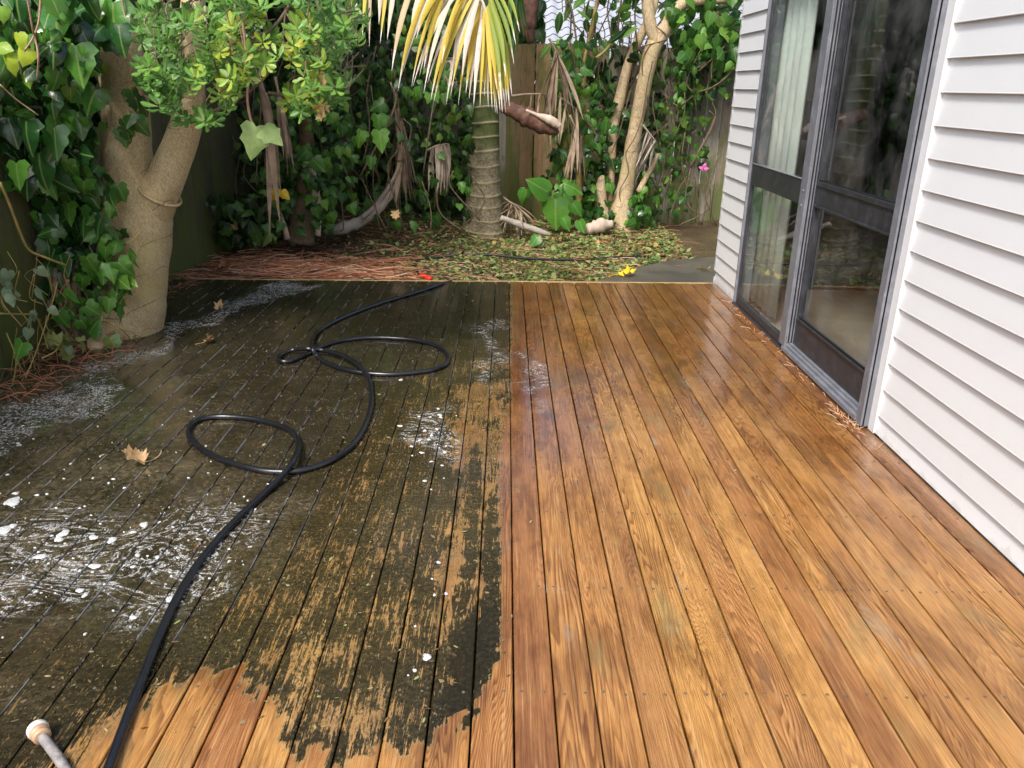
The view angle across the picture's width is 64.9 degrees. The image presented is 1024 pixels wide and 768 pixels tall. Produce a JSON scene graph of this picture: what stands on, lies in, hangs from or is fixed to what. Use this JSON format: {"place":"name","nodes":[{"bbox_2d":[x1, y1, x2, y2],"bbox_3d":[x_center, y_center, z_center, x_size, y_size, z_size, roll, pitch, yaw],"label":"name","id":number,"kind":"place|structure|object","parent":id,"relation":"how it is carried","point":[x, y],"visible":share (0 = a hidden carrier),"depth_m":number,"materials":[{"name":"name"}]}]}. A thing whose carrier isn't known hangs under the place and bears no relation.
{"place":"outdoors","nodes":[
{"label":"outdoors","id":0,"kind":"place"},
{"bbox_2d":[210,184,713,281],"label":"ground","id":1,"kind":"structure","parent":0,"point":[568,267],"depth_m":7.43,"materials":[{"name":"green plant"}]},
{"bbox_2d":[163,0,266,25],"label":"side hedge","id":2,"kind":"object","parent":1,"relation":"on","point":[177,2],"visible":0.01,"depth_m":6.48,"materials":[{"name":"green plant"}]},
{"bbox_2d":[280,211,290,239],"bbox_3d":[-1.939,-1.349,6.843,0.093,0.246,0.037,1,20,-1],"label":"palm sheath","id":3,"kind":"object","parent":1,"relation":"on","point":[286,234],"visible":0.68,"depth_m":6.85,"materials":[{"name":"brown plant"}]},
{"bbox_2d":[256,0,546,177],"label":"neighbour hedge","id":4,"kind":"object","parent":1,"relation":"on","point":[540,33],"visible":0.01,"depth_m":8.63,"materials":[{"name":"green plant"}]},
{"bbox_2d":[90,207,878,767],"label":"garden ground","id":5,"kind":"structure","parent":0,"point":[692,235],"depth_m":7.60,"materials":[{"name":"soil"}]},
{"bbox_2d":[67,0,205,349],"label":"tree","id":6,"kind":"object","parent":5,"relation":"on","point":[155,186],"visible":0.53,"depth_m":4.20,"materials":[{"name":"beige plant"}]},
{"bbox_2d":[0,0,281,379],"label":"paling fence","id":7,"kind":"object","parent":5,"relation":"on","point":[212,172],"visible":0.09,"depth_m":6.06,"materials":[{"name":"brown wood"}]},
{"bbox_2d":[0,0,171,382],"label":"ivy","id":8,"kind":"object","parent":7,"relation":"attached to","point":[58,186],"visible":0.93,"depth_m":3.82,"materials":[{"name":"green plant"}]},
{"bbox_2d":[128,0,372,245],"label":"broadleaf shrub","id":9,"kind":"object","parent":5,"relation":"on","point":[304,94],"visible":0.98,"depth_m":3.28,"materials":[{"name":"green plant"}]},
{"bbox_2d":[251,64,280,235],"bbox_3d":[-1.808,-1.713,5.961,0.240,1.229,0.118,11,23,25],"label":"dead palm frond","id":10,"kind":"object","parent":9,"relation":"hanging from","point":[272,168],"visible":0.74,"depth_m":5.94,"materials":[{"name":"brown plant"}]},
{"bbox_2d":[234,0,330,160],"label":"climbing vine","id":11,"kind":"object","parent":9,"relation":"attached to","point":[255,140],"visible":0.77,"depth_m":3.33,"materials":[{"name":"green plant"}]},
{"bbox_2d":[274,77,295,187],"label":"dead palm frond","id":12,"kind":"object","parent":9,"relation":"hanging from","point":[282,124],"visible":0.81,"depth_m":6.10,"materials":[{"name":"brown plant"}]},
{"bbox_2d":[177,235,456,279],"bbox_3d":[-1.663,-1.079,6.787,2.644,0.126,1.819,1,20,-1],"label":"twig pile","id":13,"kind":"object","parent":5,"relation":"on","point":[265,268],"visible":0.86,"depth_m":6.35,"materials":[{"name":"brown wood"}]},
{"bbox_2d":[218,259,230,268],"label":"dead leaf","id":14,"kind":"object","parent":13,"relation":"on","point":[222,264],"visible":1,"depth_m":6.11,"materials":[{"name":"brown plant"}]},
{"bbox_2d":[205,0,498,250],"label":"ivy thicket","id":15,"kind":"object","parent":5,"relation":"on","point":[246,212],"visible":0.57,"depth_m":7.21,"materials":[{"name":"green plant"}]},
{"bbox_2d":[307,168,321,235],"bbox_3d":[-1.684,-1.552,6.874,0.103,0.579,0.060,1,20,-1],"label":"palm sheath","id":16,"kind":"object","parent":15,"relation":"on","point":[314,193],"visible":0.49,"depth_m":6.84,"materials":[{"name":"brown plant"}]},
{"bbox_2d":[376,89,415,207],"bbox_3d":[-1.088,-2.214,7.629,0.403,1.202,0.218,16,25,34],"label":"dead palm frond","id":17,"kind":"object","parent":15,"relation":"hanging from","point":[397,145],"visible":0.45,"depth_m":7.60,"materials":[{"name":"brown plant"}]},
{"bbox_2d":[395,109,415,202],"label":"dead palm frond","id":18,"kind":"object","parent":15,"relation":"hanging from","point":[404,175],"visible":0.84,"depth_m":7.46,"materials":[{"name":"brown plant"}]},
{"bbox_2d":[427,143,450,194],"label":"dead palm frond","id":19,"kind":"object","parent":15,"relation":"on","point":[442,169],"visible":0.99,"depth_m":7.64,"materials":[{"name":"brown plant"}]},
{"bbox_2d":[444,57,460,89],"bbox_3d":[-0.547,-2.837,7.360,0.162,0.285,0.098,1,20,-1],"label":"palm husk","id":20,"kind":"object","parent":15,"relation":"hanging from","point":[449,59],"visible":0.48,"depth_m":7.34,"materials":[{"name":"beige plant"}]},
{"bbox_2d":[324,172,401,235],"bbox_3d":[-1.401,-1.693,7.549,0.742,0.604,0.131,-4,21,-13],"label":"palm sheath","id":21,"kind":"object","parent":5,"relation":"on","point":[356,223],"visible":0.79,"depth_m":7.57,"materials":[{"name":"grey plant"}]},
{"bbox_2d":[360,170,395,218],"bbox_3d":[-1.238,-1.785,7.532,0.373,0.482,0.058,-2,21,-10],"label":"palm sheath","id":22,"kind":"object","parent":21,"relation":"on","point":[368,212],"visible":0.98,"depth_m":7.55,"materials":[{"name":"grey plant"}]},
{"bbox_2d":[231,206,703,281],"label":"scattered twigs","id":23,"kind":"object","parent":5,"relation":"on","point":[475,276],"visible":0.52,"depth_m":7.29,"materials":[{"name":"brown wood"}]},
{"bbox_2d":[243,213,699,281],"bbox_3d":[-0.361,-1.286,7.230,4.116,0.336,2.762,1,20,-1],"label":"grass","id":24,"kind":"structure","parent":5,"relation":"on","point":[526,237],"depth_m":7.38,"materials":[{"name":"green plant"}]},
{"bbox_2d":[463,0,504,239],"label":"palm tree","id":25,"kind":"object","parent":5,"relation":"on","point":[484,166],"visible":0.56,"depth_m":7.87,"materials":[{"name":"grey plant"}]},
{"bbox_2d":[350,0,519,111],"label":"yellow palm frond","id":26,"kind":"object","parent":25,"relation":"hanging from","point":[479,34],"visible":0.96,"depth_m":4.74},
{"bbox_2d":[344,0,399,32],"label":"green palm frond","id":27,"kind":"object","parent":26,"relation":"attached to","point":[397,6],"visible":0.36,"depth_m":5.45,"materials":[{"name":"plant"}]},
{"bbox_2d":[508,0,527,60],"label":"green palm frond","id":28,"kind":"object","parent":25,"relation":"hanging from","point":[518,4],"visible":0.8,"depth_m":6.94,"materials":[{"name":"green plant"}]},
{"bbox_2d":[519,0,538,43],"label":"palm spathe","id":29,"kind":"object","parent":25,"relation":"hanging from","point":[531,8],"visible":0.78,"depth_m":7.18},
{"bbox_2d":[500,100,558,134],"bbox_3d":[0.162,-2.384,7.212,0.539,0.293,0.115,1,20,-1],"label":"palm spathe","id":30,"kind":"object","parent":25,"relation":"hanging from","point":[519,114],"visible":0.91,"depth_m":7.18},
{"bbox_2d":[526,109,561,128],"bbox_3d":[0.283,-2.360,7.174,0.328,0.174,0.053,1,20,-1],"label":"palm spathe","id":31,"kind":"object","parent":30,"relation":"attached to","point":[552,121],"visible":1,"depth_m":7.16},
{"bbox_2d":[274,40,734,223],"bbox_3d":[0.804,-2.683,8.797,6.947,1.898,0.088,1,20,-1],"label":"paling fence","id":32,"kind":"object","parent":5,"relation":"on","point":[515,171],"visible":0.08,"depth_m":8.77,"materials":[{"name":"brown wood"}]},
{"bbox_2d":[624,38,734,228],"bbox_3d":[1.661,-2.608,8.445,1.219,1.914,0.656,1,20,-1],"label":"climbing vine","id":33,"kind":"object","parent":32,"relation":"attached to","point":[686,99],"visible":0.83,"depth_m":8.43,"materials":[{"name":"green plant"}]},
{"bbox_2d":[0,278,1023,767],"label":"timber deck","id":34,"kind":"structure","parent":5,"relation":"on","point":[848,598],"depth_m":2.47,"materials":[{"name":"brown wood"}]},
{"bbox_2d":[26,719,70,767],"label":"pole handle","id":35,"kind":"object","parent":34,"relation":"on","point":[38,731],"visible":1,"depth_m":1.71,"materials":[{"name":"white plastic"}]},
{"bbox_2d":[0,270,213,402],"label":"root debris","id":36,"kind":"object","parent":34,"relation":"on","point":[57,357],"visible":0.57,"depth_m":3.99,"materials":[{"name":"brown plant"}]},
{"bbox_2d":[122,444,161,464],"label":"dead leaf","id":37,"kind":"object","parent":34,"relation":"on","point":[136,455],"visible":1,"depth_m":2.97,"materials":[{"name":"beige plant"}]},
{"bbox_2d":[195,335,212,344],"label":"dead leaf","id":38,"kind":"object","parent":34,"relation":"on","point":[208,338],"visible":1,"depth_m":4.36,"materials":[{"name":"brown plant"}]},
{"bbox_2d":[214,299,222,309],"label":"dead leaf","id":39,"kind":"object","parent":34,"relation":"on","point":[219,305],"visible":1,"depth_m":4.98,"materials":[{"name":"brown plant"}]},
{"bbox_2d":[0,379,456,675],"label":"foam blobs","id":40,"kind":"object","parent":34,"relation":"on","point":[11,502],"visible":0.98,"depth_m":2.51,"materials":[{"name":"white liquid"}]},
{"bbox_2d":[103,280,474,767],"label":"garden hose","id":41,"kind":"object","parent":34,"relation":"on","point":[114,752],"visible":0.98,"depth_m":3.02,"materials":[{"name":"black rubber"}]},
{"bbox_2d":[0,300,801,738],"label":"deck debris","id":42,"kind":"object","parent":34,"relation":"on","point":[288,588],"visible":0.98,"depth_m":2.13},
{"bbox_2d":[722,300,884,447],"bbox_3d":[1.463,-0.154,4.359,0.154,0.011,2.354,1,20,-1],"label":"straw","id":43,"kind":"object","parent":34,"relation":"on","point":[824,394],"visible":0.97,"depth_m":3.58,"materials":[{"name":"beige plant"}]},
{"bbox_2d":[501,196,538,239],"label":"dead palm frond","id":44,"kind":"object","parent":5,"relation":"on","point":[519,212],"visible":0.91,"depth_m":8.07,"materials":[{"name":"beige plant"}]},
{"bbox_2d":[500,215,550,235],"bbox_3d":[0.133,-1.557,7.913,0.518,0.182,0.084,6,21,13],"label":"palm sheath","id":45,"kind":"object","parent":5,"relation":"on","point":[526,226],"visible":1,"depth_m":7.91,"materials":[{"name":"beige plant"}]},
{"bbox_2d":[414,253,665,279],"bbox_3d":[0.165,-1.106,7.066,2.333,0.057,0.845,-10,23,-27],"label":"black cable","id":46,"kind":"object","parent":5,"relation":"on","point":[427,277],"visible":0.84,"depth_m":7.07,"materials":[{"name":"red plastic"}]},
{"bbox_2d":[515,177,585,246],"bbox_3d":[0.388,-1.694,7.873,0.714,0.584,0.804,1,20,-1],"label":"arum plant","id":47,"kind":"object","parent":5,"relation":"on","point":[559,207],"visible":0.98,"depth_m":8.05,"materials":[{"name":"green plant"}]},
{"bbox_2d":[552,0,611,219],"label":"sapling","id":48,"kind":"object","parent":5,"relation":"on","point":[589,64],"visible":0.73,"depth_m":7.89,"materials":[{"name":"green plant"}]},
{"bbox_2d":[508,93,599,149],"bbox_3d":[0.414,-2.539,7.863,0.922,0.567,0.373,1,20,-1],"label":"dead palm frond","id":49,"kind":"object","parent":48,"relation":"attached to","point":[560,113],"visible":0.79,"depth_m":7.74,"materials":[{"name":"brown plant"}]},
{"bbox_2d":[564,115,597,183],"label":"dead palm frond","id":50,"kind":"object","parent":49,"relation":"hanging from","point":[576,146],"visible":0.98,"depth_m":7.88,"materials":[{"name":"beige plant"}]},
{"bbox_2d":[537,38,582,143],"bbox_3d":[0.499,-2.778,7.678,0.481,0.963,0.202,10,22,23],"label":"dead palm frond","id":51,"kind":"object","parent":48,"relation":"attached to","point":[551,93],"visible":0.96,"depth_m":7.64,"materials":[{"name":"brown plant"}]},
{"bbox_2d":[577,218,613,234],"bbox_3d":[0.847,-1.595,8.151,0.366,0.179,0.096,1,20,-1],"label":"palm husk","id":52,"kind":"object","parent":5,"relation":"on","point":[600,225],"visible":0.87,"depth_m":8.12,"materials":[{"name":"beige plant"}]},
{"bbox_2d":[541,55,663,216],"bbox_3d":[0.974,-2.583,8.627,1.344,1.773,0.476,1,20,-1],"label":"ivy","id":53,"kind":"object","parent":5,"relation":"on","point":[620,145],"visible":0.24,"depth_m":8.64,"materials":[{"name":"green plant"}]},
{"bbox_2d":[595,0,726,230],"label":"garden tree","id":54,"kind":"object","parent":5,"relation":"on","point":[654,34],"visible":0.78,"depth_m":8.24,"materials":[{"name":"beige plant"}]},
{"bbox_2d":[540,0,641,113],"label":"climbing vine","id":55,"kind":"object","parent":54,"relation":"attached to","point":[628,29],"visible":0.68,"depth_m":8.05,"materials":[{"name":"green plant"}]},
{"bbox_2d":[552,61,652,232],"bbox_3d":[0.931,-2.430,8.327,1.053,1.714,0.689,1,20,-1],"label":"ivy","id":56,"kind":"object","parent":54,"relation":"attached to","point":[640,213],"visible":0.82,"depth_m":8.29,"materials":[{"name":"green plant"}]},
{"bbox_2d":[635,124,657,176],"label":"dead palm frond","id":57,"kind":"object","parent":56,"relation":"on","point":[650,147],"visible":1,"depth_m":8.18,"materials":[{"name":"beige plant"}]},
{"bbox_2d":[640,0,743,82],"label":"flowering creeper","id":58,"kind":"object","parent":54,"relation":"attached to","point":[716,27],"visible":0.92,"depth_m":7.93,"materials":[{"name":"green plant"}]},
{"bbox_2d":[713,0,1023,576],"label":"weatherboard house","id":59,"kind":"structure","parent":5,"relation":"on","point":[896,325],"depth_m":3.16,"materials":[{"name":"white paint"}]},
{"bbox_2d":[749,0,818,318],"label":"curtain","id":60,"kind":"object","parent":59,"relation":"hanging from","point":[798,35],"visible":0.73,"depth_m":4.83,"materials":[{"name":"white fabric"}]},
{"bbox_2d":[732,0,948,427],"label":"sliding door","id":61,"kind":"structure","parent":59,"relation":"in","point":[851,385],"depth_m":3.97,"materials":[{"name":"metal"}]},
{"bbox_2d":[362,1,699,56],"label":"sky","id":62,"kind":"structure","parent":0,"point":[560,1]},
{"bbox_2d":[534,0,742,182],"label":"neighbour house","id":63,"kind":"structure","parent":0,"point":[555,7],"depth_m":12.86,"materials":[{"name":"tile"}]},
{"bbox_2d":[596,257,715,282],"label":"concrete path","id":64,"kind":"structure","parent":0,"point":[672,271],"depth_m":6.61,"materials":[{"name":"grey concrete"}]},
{"bbox_2d":[608,264,636,276],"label":"yellow leaf","id":65,"kind":"object","parent":64,"relation":"on","point":[627,270],"visible":1,"depth_m":6.45,"materials":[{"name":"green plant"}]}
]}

